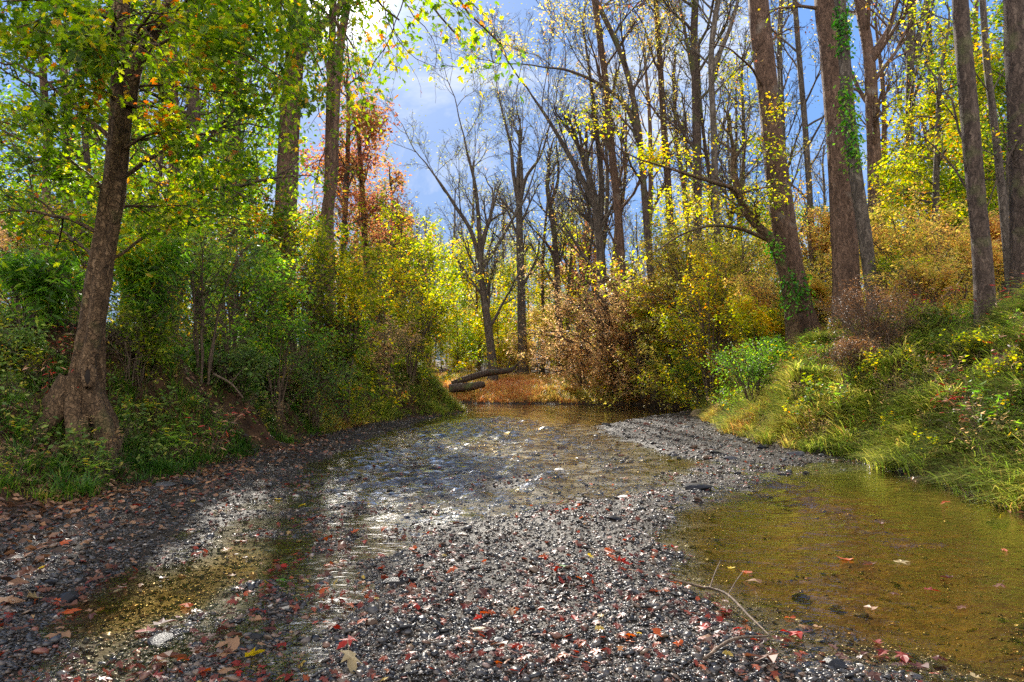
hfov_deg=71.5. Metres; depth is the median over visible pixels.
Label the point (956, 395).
weed
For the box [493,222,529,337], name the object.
slim tree
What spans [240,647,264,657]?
fallen leaf
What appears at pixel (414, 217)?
bare tree
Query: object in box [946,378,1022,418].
weed
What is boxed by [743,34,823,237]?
bare tree
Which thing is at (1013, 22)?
oak tree
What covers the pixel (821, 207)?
leafy tree
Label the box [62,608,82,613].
fallen leaf
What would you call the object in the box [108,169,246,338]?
shrub
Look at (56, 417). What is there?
ground cover
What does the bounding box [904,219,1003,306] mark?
gold shrub
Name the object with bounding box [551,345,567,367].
leafy tree
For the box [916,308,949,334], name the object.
weed
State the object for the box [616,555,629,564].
fallen leaf
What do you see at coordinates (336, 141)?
bare tree
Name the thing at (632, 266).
gold shrub
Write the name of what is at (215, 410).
weed
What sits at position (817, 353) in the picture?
weed
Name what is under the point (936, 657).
fallen leaf
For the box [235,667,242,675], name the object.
fallen leaf
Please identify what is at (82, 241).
green shrub
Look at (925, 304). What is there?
weed
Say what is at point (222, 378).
dead branch
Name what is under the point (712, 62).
bare tree
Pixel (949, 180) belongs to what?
leafy tree
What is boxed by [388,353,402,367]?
weed
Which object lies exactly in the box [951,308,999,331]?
weed
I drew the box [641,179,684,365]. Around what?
slim tree
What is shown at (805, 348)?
weed
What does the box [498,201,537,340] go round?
bare tree
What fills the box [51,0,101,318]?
bare tree
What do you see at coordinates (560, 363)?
rust shrub
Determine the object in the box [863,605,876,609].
fallen leaf
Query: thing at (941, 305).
weed
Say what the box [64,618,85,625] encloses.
stone
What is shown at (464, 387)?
fallen log
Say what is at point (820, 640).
stone
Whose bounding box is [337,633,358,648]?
fallen leaf
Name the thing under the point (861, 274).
leafy tree
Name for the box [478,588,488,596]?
fallen leaf
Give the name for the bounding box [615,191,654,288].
bare tree
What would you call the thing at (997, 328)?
weed
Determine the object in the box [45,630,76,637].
fallen leaf
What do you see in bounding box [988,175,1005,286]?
leafy tree
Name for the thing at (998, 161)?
young tree
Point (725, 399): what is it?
weed
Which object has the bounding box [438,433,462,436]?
stone
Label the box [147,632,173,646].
stone
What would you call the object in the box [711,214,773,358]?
leafy tree
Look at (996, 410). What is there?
weed
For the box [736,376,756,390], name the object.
weed
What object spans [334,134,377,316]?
bare tree
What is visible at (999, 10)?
leafy tree
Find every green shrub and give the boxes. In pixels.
[0,179,178,328]
[149,200,318,368]
[170,182,337,350]
[209,215,373,407]
[231,299,342,428]
[275,298,385,419]
[625,377,649,396]
[635,369,665,387]
[641,352,684,399]
[663,350,722,408]
[701,333,796,414]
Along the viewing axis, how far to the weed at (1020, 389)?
9.77 m
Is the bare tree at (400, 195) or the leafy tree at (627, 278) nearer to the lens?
the leafy tree at (627, 278)
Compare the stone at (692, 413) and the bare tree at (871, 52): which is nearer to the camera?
the stone at (692, 413)
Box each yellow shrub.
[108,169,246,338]
[278,214,427,426]
[336,187,475,378]
[392,216,504,382]
[579,355,636,394]
[614,260,708,403]
[711,290,785,380]
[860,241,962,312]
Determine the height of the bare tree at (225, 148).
24.997 m
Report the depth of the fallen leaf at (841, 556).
6.62 m
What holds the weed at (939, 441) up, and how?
on the ground at (976, 648)
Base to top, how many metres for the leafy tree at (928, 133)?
10.959 m
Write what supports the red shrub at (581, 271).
on the ground at (976, 648)
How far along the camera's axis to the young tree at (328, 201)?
25.22 m
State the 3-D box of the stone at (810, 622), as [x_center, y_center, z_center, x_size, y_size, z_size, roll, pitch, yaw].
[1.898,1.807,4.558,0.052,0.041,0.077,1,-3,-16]
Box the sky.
[0,0,1006,360]
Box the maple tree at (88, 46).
[0,0,531,475]
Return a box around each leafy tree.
[0,0,162,316]
[0,1,211,302]
[0,80,61,306]
[0,174,51,309]
[1,129,109,315]
[6,1,267,293]
[59,0,271,293]
[64,0,356,340]
[107,204,193,333]
[123,55,318,336]
[179,262,192,334]
[250,225,317,319]
[335,243,378,348]
[360,223,454,351]
[424,319,444,367]
[431,334,449,368]
[436,221,530,371]
[440,310,466,371]
[441,291,483,372]
[443,325,465,362]
[446,274,499,349]
[446,341,466,371]
[456,310,486,372]
[462,353,477,371]
[472,296,517,368]
[477,344,486,365]
[489,238,570,372]
[494,305,531,344]
[503,321,527,372]
[506,204,595,372]
[509,304,561,375]
[530,282,575,360]
[531,254,578,338]
[546,349,554,371]
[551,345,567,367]
[556,348,573,374]
[585,256,646,352]
[627,155,742,341]
[698,233,747,326]
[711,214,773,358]
[724,238,764,359]
[727,195,804,305]
[742,202,819,336]
[742,248,784,346]
[763,239,819,297]
[796,221,829,269]
[802,200,864,294]
[823,199,915,301]
[829,221,894,323]
[859,54,1002,288]
[863,0,1005,304]
[867,198,925,237]
[884,122,1003,279]
[903,163,997,308]
[907,0,1006,214]
[936,0,1008,298]
[944,284,1000,305]
[946,54,1005,220]
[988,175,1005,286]
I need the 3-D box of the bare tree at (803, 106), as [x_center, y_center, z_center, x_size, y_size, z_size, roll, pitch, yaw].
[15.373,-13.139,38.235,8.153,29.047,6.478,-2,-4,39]
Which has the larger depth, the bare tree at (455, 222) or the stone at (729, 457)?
the bare tree at (455, 222)
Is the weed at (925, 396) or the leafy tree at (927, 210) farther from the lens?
the leafy tree at (927, 210)
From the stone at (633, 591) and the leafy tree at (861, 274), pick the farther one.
the leafy tree at (861, 274)
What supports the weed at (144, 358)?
on the ground at (976, 648)
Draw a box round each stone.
[3,575,24,581]
[44,579,59,585]
[58,590,80,601]
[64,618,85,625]
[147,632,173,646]
[155,481,175,486]
[182,479,194,485]
[251,633,262,638]
[364,618,377,625]
[384,577,406,584]
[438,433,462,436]
[472,627,485,631]
[483,647,495,652]
[492,475,503,477]
[494,637,504,641]
[539,426,558,431]
[606,516,622,520]
[627,588,639,593]
[629,663,640,669]
[683,483,711,490]
[690,409,703,415]
[696,578,704,581]
[702,455,712,458]
[709,450,720,453]
[723,456,738,458]
[753,621,762,626]
[757,445,768,448]
[787,451,804,455]
[791,592,810,601]
[802,620,814,625]
[815,639,824,642]
[821,658,848,668]
[830,604,842,610]
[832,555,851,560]
[852,611,868,616]
[870,655,884,661]
[890,653,918,662]
[898,468,911,473]
[986,519,1011,526]
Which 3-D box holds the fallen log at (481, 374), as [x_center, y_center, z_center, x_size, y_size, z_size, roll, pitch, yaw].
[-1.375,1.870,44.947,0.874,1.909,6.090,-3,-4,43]
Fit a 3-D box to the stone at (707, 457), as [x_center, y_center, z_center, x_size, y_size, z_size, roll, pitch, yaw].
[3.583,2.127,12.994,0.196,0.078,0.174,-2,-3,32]
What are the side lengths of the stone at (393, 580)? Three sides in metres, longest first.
0.169 x 0.088 x 0.050 m
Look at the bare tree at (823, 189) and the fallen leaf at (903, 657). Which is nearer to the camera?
the fallen leaf at (903, 657)
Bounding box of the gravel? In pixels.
[0,402,1023,681]
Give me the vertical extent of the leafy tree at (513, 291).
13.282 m
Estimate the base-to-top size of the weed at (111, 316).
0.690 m
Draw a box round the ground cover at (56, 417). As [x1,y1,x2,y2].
[0,284,1015,471]
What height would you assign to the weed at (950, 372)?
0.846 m
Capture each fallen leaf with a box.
[0,595,24,603]
[14,571,25,575]
[15,565,31,575]
[23,566,38,573]
[27,590,42,597]
[38,586,51,592]
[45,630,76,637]
[58,598,77,605]
[59,540,71,544]
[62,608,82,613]
[75,585,84,591]
[78,595,87,599]
[88,612,96,619]
[89,573,103,581]
[107,585,129,589]
[135,625,154,631]
[151,670,164,678]
[152,617,176,624]
[152,650,186,659]
[153,657,170,670]
[181,603,193,606]
[191,644,203,654]
[205,632,220,637]
[214,634,245,647]
[215,643,238,657]
[218,666,235,673]
[221,621,235,626]
[226,631,241,636]
[231,660,245,665]
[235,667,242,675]
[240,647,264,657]
[249,615,261,620]
[263,625,276,630]
[273,640,292,647]
[284,671,293,680]
[318,584,328,593]
[327,623,337,629]
[333,622,342,628]
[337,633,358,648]
[340,640,361,673]
[406,585,414,593]
[446,565,456,573]
[473,614,485,619]
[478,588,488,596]
[483,622,495,639]
[490,640,507,644]
[507,605,516,614]
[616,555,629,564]
[616,587,624,595]
[652,623,662,636]
[673,639,682,646]
[698,623,708,629]
[716,613,724,622]
[745,650,786,662]
[746,578,761,582]
[780,629,807,638]
[862,561,876,564]
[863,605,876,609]
[875,648,887,655]
[893,559,908,563]
[895,646,909,662]
[908,662,935,667]
[929,655,946,660]
[969,672,979,677]
[994,580,1006,587]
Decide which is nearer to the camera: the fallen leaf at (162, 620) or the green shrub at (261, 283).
the fallen leaf at (162, 620)
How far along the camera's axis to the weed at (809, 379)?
15.51 m
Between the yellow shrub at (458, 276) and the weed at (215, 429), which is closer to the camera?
the weed at (215, 429)
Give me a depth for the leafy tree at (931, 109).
27.52 m
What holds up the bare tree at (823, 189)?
on the ground at (976, 648)
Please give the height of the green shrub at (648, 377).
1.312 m
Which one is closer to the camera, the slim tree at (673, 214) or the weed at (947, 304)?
the weed at (947, 304)
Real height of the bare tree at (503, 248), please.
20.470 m
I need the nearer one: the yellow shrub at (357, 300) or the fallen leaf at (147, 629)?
the fallen leaf at (147, 629)
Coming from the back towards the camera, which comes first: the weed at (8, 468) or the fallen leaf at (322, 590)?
the weed at (8, 468)
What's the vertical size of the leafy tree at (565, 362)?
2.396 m
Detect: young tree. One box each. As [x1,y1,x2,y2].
[275,0,393,320]
[806,0,912,318]
[915,0,1009,299]
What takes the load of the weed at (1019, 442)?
on the ground at (976, 648)
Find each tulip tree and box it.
[179,0,415,345]
[592,0,824,337]
[758,0,890,331]
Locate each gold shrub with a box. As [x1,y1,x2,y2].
[555,223,667,381]
[581,190,770,409]
[632,224,769,410]
[661,198,831,376]
[720,254,830,363]
[743,138,882,329]
[769,246,861,329]
[811,180,1002,314]
[860,251,972,313]
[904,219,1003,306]
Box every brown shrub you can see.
[0,197,78,315]
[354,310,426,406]
[494,331,551,375]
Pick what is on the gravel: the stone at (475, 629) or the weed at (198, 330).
the stone at (475, 629)
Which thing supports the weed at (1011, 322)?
on the ground at (976, 648)
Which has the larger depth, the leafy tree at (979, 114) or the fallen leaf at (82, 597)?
the leafy tree at (979, 114)
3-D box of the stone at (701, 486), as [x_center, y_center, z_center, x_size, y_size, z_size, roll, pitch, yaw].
[2.462,1.942,9.433,0.371,0.131,0.397,1,2,6]
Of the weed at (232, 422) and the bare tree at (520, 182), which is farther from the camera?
the bare tree at (520, 182)
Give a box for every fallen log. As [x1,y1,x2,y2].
[449,380,484,392]
[451,357,525,383]
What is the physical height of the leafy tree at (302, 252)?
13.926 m
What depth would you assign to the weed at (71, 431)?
9.51 m
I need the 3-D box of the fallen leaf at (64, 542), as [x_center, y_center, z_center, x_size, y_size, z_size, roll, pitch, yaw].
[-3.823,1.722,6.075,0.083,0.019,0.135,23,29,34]
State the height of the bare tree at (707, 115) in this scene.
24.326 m
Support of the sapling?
on the ground at (976, 648)
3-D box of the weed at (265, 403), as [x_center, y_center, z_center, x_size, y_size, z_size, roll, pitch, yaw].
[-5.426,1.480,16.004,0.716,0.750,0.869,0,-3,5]
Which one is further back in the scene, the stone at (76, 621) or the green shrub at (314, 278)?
the green shrub at (314, 278)
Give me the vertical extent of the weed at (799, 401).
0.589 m
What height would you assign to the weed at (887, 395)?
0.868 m
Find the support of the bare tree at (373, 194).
on the ground at (976, 648)
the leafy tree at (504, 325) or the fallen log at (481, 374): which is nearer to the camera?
the fallen log at (481, 374)
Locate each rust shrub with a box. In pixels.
[501,249,645,396]
[518,321,603,390]
[558,318,664,400]
[586,257,682,404]
[804,325,888,403]
[811,276,939,368]
[965,208,1004,302]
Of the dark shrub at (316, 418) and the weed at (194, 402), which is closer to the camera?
the weed at (194, 402)
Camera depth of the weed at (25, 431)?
9.35 m
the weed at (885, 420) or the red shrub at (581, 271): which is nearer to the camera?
the weed at (885, 420)
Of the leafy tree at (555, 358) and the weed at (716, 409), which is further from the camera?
the leafy tree at (555, 358)
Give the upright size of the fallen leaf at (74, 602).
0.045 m
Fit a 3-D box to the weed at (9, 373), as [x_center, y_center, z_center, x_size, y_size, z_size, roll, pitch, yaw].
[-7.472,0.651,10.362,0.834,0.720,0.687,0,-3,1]
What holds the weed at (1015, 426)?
on the ground at (976, 648)
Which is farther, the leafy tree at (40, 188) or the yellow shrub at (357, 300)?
the leafy tree at (40, 188)
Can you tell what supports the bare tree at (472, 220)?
on the ground at (976, 648)
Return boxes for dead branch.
[213,370,243,397]
[674,562,770,636]
[702,635,767,660]
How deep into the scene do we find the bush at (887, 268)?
18.57 m
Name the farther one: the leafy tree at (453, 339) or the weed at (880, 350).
the leafy tree at (453, 339)
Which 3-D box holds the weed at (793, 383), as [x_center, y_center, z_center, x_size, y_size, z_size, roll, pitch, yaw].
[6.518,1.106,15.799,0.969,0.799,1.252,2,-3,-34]
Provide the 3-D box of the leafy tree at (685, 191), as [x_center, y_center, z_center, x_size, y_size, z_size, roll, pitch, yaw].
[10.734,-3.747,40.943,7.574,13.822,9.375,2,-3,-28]
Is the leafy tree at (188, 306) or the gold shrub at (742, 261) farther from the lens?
the leafy tree at (188, 306)
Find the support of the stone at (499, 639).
on the gravel
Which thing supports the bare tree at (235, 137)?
on the ground at (976, 648)
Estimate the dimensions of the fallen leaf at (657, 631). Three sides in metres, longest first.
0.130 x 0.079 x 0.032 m
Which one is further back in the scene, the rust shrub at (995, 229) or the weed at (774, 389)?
the rust shrub at (995, 229)
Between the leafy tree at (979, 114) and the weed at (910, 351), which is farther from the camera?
the leafy tree at (979, 114)
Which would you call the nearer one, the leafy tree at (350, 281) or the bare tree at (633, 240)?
the leafy tree at (350, 281)
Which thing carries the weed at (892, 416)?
on the ground at (976, 648)
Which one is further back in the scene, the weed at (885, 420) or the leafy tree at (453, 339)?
the leafy tree at (453, 339)
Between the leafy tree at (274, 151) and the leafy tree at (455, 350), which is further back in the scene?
the leafy tree at (455, 350)
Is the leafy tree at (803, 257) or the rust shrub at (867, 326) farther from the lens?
the leafy tree at (803, 257)
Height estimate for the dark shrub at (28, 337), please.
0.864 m
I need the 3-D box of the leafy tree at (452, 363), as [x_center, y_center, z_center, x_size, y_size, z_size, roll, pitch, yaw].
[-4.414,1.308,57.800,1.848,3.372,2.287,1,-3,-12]
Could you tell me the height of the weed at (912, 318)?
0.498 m
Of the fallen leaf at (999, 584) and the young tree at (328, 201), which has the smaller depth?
the fallen leaf at (999, 584)
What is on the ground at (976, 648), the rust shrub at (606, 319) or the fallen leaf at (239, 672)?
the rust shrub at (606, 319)
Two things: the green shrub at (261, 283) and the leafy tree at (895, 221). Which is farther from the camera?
the leafy tree at (895, 221)
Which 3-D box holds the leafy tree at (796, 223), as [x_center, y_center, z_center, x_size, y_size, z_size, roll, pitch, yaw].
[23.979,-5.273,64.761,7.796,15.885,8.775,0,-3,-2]
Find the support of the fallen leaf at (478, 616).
on the ground at (976, 648)
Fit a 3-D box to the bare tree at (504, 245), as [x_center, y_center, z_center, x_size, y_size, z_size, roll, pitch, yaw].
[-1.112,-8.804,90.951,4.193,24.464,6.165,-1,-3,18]
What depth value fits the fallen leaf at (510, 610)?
4.39 m
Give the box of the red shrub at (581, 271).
[515,221,610,366]
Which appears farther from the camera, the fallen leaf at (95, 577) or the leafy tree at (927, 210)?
the leafy tree at (927, 210)
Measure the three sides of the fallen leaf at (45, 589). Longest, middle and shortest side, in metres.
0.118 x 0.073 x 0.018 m
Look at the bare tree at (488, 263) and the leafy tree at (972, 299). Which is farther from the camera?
the bare tree at (488, 263)
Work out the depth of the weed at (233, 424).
13.63 m
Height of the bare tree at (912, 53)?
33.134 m
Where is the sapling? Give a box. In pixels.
[145,208,280,416]
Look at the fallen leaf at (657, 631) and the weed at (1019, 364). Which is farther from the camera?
the weed at (1019, 364)
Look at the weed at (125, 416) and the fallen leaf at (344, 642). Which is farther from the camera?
the weed at (125, 416)
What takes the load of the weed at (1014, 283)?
on the ground at (976, 648)
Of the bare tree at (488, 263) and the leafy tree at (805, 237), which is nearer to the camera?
the leafy tree at (805, 237)
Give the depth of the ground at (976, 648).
6.67 m
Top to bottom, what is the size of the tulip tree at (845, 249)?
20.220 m
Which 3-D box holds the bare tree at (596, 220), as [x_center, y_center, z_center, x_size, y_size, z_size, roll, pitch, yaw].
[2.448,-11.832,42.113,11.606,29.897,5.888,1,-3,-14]
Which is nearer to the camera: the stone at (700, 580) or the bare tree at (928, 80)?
the stone at (700, 580)
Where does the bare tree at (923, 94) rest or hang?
on the ground at (976, 648)
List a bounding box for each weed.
[0,310,23,334]
[0,340,42,384]
[0,361,30,390]
[0,374,20,395]
[0,427,46,478]
[0,447,30,478]
[7,410,46,444]
[16,344,76,403]
[44,320,75,360]
[49,431,103,466]
[51,303,79,322]
[59,427,107,469]
[72,439,129,477]
[74,444,120,485]
[76,440,133,478]
[78,416,136,469]
[82,424,95,446]
[106,308,117,327]
[106,373,124,400]
[111,388,133,414]
[118,403,167,455]
[121,325,152,363]
[128,396,157,423]
[135,438,160,457]
[144,388,178,422]
[150,385,188,426]
[156,411,211,459]
[176,395,255,456]
[180,316,207,343]
[184,389,210,412]
[187,420,210,437]
[196,397,237,427]
[202,411,231,441]
[206,329,221,343]
[225,413,240,433]
[250,405,267,422]
[257,390,275,416]
[261,394,293,427]
[273,370,299,396]
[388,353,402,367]
[402,390,419,409]
[706,396,727,419]
[707,387,724,401]
[712,386,736,410]
[720,384,739,401]
[723,387,738,406]
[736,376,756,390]
[751,408,791,430]
[769,351,790,389]
[770,381,779,400]
[779,373,806,405]
[782,396,809,421]
[788,341,808,361]
[790,382,824,417]
[791,336,819,361]
[796,411,836,442]
[800,373,826,404]
[800,383,828,418]
[804,341,827,363]
[822,374,858,411]
[844,403,883,438]
[851,353,886,386]
[853,330,923,365]
[853,421,892,447]
[861,343,901,382]
[866,368,941,408]
[867,358,887,380]
[872,372,911,404]
[880,413,891,430]
[881,403,902,425]
[888,355,965,394]
[889,374,919,396]
[892,334,923,351]
[898,299,926,323]
[898,357,925,382]
[898,377,918,407]
[899,341,939,379]
[900,310,919,330]
[903,273,969,320]
[905,349,966,390]
[907,288,943,305]
[907,297,933,312]
[911,385,958,405]
[912,401,944,435]
[913,427,938,450]
[915,432,948,457]
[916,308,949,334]
[918,343,954,376]
[924,367,948,399]
[930,353,968,387]
[930,377,1000,439]
[933,365,982,423]
[934,308,951,324]
[938,364,969,384]
[938,375,978,406]
[939,300,970,325]
[939,328,982,369]
[941,397,1022,458]
[945,331,975,356]
[946,301,973,327]
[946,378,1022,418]
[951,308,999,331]
[953,380,1013,441]
[955,380,990,408]
[961,355,1003,388]
[968,311,1005,331]
[972,326,1023,379]
[973,270,1023,311]
[973,322,1007,352]
[993,384,1023,412]
[996,308,1023,336]
[998,419,1023,445]
[1002,339,1023,376]
[1003,308,1023,332]
[1003,346,1022,368]
[1006,271,1022,301]
[1007,430,1023,461]
[1011,350,1023,378]
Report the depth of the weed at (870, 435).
12.72 m
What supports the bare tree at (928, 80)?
on the ground at (976, 648)
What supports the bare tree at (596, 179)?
on the ground at (976, 648)
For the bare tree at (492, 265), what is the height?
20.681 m
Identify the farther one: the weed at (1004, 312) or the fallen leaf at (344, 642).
the weed at (1004, 312)
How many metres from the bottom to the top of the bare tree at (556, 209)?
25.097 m
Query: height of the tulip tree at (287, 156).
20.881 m
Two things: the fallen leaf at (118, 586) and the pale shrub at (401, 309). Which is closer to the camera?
the fallen leaf at (118, 586)
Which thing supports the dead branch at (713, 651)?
on the leaf litter at (872, 674)
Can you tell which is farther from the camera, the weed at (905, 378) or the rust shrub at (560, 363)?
the rust shrub at (560, 363)
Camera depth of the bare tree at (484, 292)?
49.27 m
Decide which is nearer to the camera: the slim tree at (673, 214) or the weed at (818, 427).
the weed at (818, 427)
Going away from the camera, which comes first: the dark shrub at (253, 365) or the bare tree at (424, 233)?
the dark shrub at (253, 365)
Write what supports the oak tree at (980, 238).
on the ground at (976, 648)
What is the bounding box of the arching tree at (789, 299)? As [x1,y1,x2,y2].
[556,51,807,359]
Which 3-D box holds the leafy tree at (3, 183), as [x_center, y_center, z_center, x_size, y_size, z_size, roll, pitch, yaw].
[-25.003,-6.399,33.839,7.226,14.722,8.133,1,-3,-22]
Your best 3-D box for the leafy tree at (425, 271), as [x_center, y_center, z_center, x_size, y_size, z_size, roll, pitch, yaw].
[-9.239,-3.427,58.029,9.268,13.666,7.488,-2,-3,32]
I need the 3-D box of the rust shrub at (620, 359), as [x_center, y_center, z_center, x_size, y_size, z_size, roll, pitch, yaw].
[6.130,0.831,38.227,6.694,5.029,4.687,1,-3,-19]
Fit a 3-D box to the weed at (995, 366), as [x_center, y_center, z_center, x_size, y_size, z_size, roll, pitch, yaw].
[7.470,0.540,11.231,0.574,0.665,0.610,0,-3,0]
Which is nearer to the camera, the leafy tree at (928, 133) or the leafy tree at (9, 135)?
the leafy tree at (9, 135)
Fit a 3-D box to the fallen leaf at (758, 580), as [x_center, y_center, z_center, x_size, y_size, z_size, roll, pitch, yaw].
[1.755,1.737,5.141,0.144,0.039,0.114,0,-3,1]
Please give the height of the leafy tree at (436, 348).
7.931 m
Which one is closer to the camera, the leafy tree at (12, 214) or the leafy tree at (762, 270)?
the leafy tree at (762, 270)
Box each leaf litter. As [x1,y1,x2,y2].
[0,314,1023,599]
[0,404,1019,681]
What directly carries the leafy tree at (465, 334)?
on the ground at (976, 648)
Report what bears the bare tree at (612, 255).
on the ground at (976, 648)
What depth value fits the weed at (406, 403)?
26.29 m
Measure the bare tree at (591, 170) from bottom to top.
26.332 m
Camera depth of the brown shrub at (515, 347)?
52.71 m
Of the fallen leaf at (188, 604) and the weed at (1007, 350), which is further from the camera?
the weed at (1007, 350)
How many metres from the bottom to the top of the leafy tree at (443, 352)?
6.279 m
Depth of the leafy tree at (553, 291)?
99.08 m
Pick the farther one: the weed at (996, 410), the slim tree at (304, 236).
the slim tree at (304, 236)
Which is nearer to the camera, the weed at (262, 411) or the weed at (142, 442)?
the weed at (142, 442)
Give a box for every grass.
[0,314,331,503]
[215,340,467,433]
[433,369,663,404]
[689,271,1023,516]
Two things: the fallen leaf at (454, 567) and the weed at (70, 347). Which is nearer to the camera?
the fallen leaf at (454, 567)
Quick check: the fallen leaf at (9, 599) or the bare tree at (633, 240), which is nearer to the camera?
the fallen leaf at (9, 599)
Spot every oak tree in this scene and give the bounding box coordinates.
[874,0,1023,332]
[982,0,1023,303]
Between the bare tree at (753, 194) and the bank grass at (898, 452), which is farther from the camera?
the bare tree at (753, 194)
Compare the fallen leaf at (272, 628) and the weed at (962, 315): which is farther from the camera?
the weed at (962, 315)
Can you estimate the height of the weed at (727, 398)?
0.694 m
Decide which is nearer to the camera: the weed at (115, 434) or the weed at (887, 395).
the weed at (115, 434)
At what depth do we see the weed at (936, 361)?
12.48 m
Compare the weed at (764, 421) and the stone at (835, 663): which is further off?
the weed at (764, 421)
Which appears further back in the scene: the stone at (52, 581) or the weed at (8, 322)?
the weed at (8, 322)
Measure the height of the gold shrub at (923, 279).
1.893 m
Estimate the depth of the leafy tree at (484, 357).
67.33 m
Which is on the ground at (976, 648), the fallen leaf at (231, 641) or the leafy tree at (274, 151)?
the leafy tree at (274, 151)
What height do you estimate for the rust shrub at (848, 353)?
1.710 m
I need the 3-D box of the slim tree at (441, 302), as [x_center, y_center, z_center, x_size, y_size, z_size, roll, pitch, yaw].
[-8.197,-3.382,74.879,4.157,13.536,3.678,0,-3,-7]
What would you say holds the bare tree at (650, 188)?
on the ground at (976, 648)
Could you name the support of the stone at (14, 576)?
on the ground at (976, 648)
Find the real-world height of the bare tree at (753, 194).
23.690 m
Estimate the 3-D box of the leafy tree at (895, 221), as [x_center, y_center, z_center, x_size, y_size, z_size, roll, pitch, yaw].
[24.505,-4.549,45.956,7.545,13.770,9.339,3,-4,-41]
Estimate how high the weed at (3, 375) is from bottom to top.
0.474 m
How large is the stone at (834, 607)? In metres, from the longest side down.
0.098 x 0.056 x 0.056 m
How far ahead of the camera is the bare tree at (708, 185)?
50.94 m
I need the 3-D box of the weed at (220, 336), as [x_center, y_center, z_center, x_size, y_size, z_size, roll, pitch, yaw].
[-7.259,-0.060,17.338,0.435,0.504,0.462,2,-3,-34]
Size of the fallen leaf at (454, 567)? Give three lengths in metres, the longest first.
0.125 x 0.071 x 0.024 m
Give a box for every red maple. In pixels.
[296,44,404,323]
[311,53,424,351]
[357,152,428,339]
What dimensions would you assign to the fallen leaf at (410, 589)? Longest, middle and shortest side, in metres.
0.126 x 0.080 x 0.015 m
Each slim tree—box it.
[143,146,167,200]
[297,206,314,337]
[424,249,446,368]
[454,240,481,370]
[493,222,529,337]
[499,235,533,338]
[560,207,596,291]
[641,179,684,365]
[951,36,1004,192]
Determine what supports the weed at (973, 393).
on the ground at (976, 648)
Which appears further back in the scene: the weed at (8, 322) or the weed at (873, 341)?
the weed at (873, 341)
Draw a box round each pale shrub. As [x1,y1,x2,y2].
[338,234,434,357]
[365,257,474,397]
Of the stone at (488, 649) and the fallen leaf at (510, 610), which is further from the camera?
the fallen leaf at (510, 610)
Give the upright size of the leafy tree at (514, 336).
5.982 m
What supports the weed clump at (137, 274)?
on the ground at (976, 648)
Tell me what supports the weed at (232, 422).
on the ground at (976, 648)
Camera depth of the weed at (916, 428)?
11.30 m
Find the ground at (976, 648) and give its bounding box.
[0,316,1023,681]
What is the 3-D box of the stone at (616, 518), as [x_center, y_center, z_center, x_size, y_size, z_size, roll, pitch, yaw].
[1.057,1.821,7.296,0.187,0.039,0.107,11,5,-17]
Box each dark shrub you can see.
[0,318,54,371]
[205,336,278,413]
[272,332,363,433]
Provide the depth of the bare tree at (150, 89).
38.45 m
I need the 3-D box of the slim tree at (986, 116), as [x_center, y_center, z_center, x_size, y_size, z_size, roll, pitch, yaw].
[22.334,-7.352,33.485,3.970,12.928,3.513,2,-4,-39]
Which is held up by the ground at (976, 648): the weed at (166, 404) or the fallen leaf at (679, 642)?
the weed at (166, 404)
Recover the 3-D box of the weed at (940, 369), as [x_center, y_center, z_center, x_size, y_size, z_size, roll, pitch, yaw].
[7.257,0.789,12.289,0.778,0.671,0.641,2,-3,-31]
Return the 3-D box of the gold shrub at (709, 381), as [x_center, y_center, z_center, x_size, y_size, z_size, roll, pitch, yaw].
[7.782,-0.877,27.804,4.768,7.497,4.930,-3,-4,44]
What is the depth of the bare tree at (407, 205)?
74.32 m
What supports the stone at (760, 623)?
on the ground at (976, 648)
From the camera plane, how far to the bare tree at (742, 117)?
44.07 m
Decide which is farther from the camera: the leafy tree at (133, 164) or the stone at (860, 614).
the leafy tree at (133, 164)
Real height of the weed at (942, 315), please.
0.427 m
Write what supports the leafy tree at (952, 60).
on the ground at (976, 648)
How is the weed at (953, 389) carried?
on the ground at (976, 648)
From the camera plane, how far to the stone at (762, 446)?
14.52 m
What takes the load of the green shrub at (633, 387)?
on the ground at (976, 648)
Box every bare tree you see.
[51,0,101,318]
[78,78,140,231]
[88,0,184,327]
[99,0,201,323]
[178,9,277,336]
[211,2,274,338]
[308,0,370,344]
[318,184,354,255]
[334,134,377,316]
[346,178,384,247]
[351,23,589,381]
[353,174,388,323]
[382,191,421,246]
[387,179,409,249]
[405,201,422,251]
[412,206,438,249]
[412,215,438,290]
[415,225,446,270]
[428,0,690,400]
[434,172,471,367]
[441,141,488,365]
[450,211,476,327]
[460,188,504,346]
[462,0,651,387]
[470,2,582,374]
[472,214,506,368]
[474,213,505,325]
[486,59,591,375]
[486,189,516,367]
[488,178,515,345]
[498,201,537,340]
[508,126,577,375]
[539,166,582,323]
[547,163,590,370]
[554,191,589,317]
[557,68,631,372]
[557,116,611,262]
[561,70,616,311]
[563,103,608,371]
[565,153,619,373]
[566,0,672,390]
[598,75,647,316]
[603,161,637,307]
[608,0,708,356]
[609,209,643,282]
[615,15,692,362]
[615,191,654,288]
[633,208,664,267]
[644,0,754,255]
[647,0,747,353]
[650,15,710,268]
[654,0,792,366]
[663,88,752,255]
[681,116,737,241]
[690,17,795,252]
[690,48,764,255]
[702,84,755,243]
[719,0,888,261]
[734,166,763,270]
[737,0,824,339]
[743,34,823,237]
[795,123,827,309]
[804,0,935,312]
[851,0,926,256]
[858,0,980,179]
[873,0,951,234]
[883,23,951,211]
[914,0,1004,196]
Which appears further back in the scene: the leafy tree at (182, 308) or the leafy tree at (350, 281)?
the leafy tree at (350, 281)
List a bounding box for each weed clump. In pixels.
[0,241,85,333]
[70,287,196,408]
[75,210,211,373]

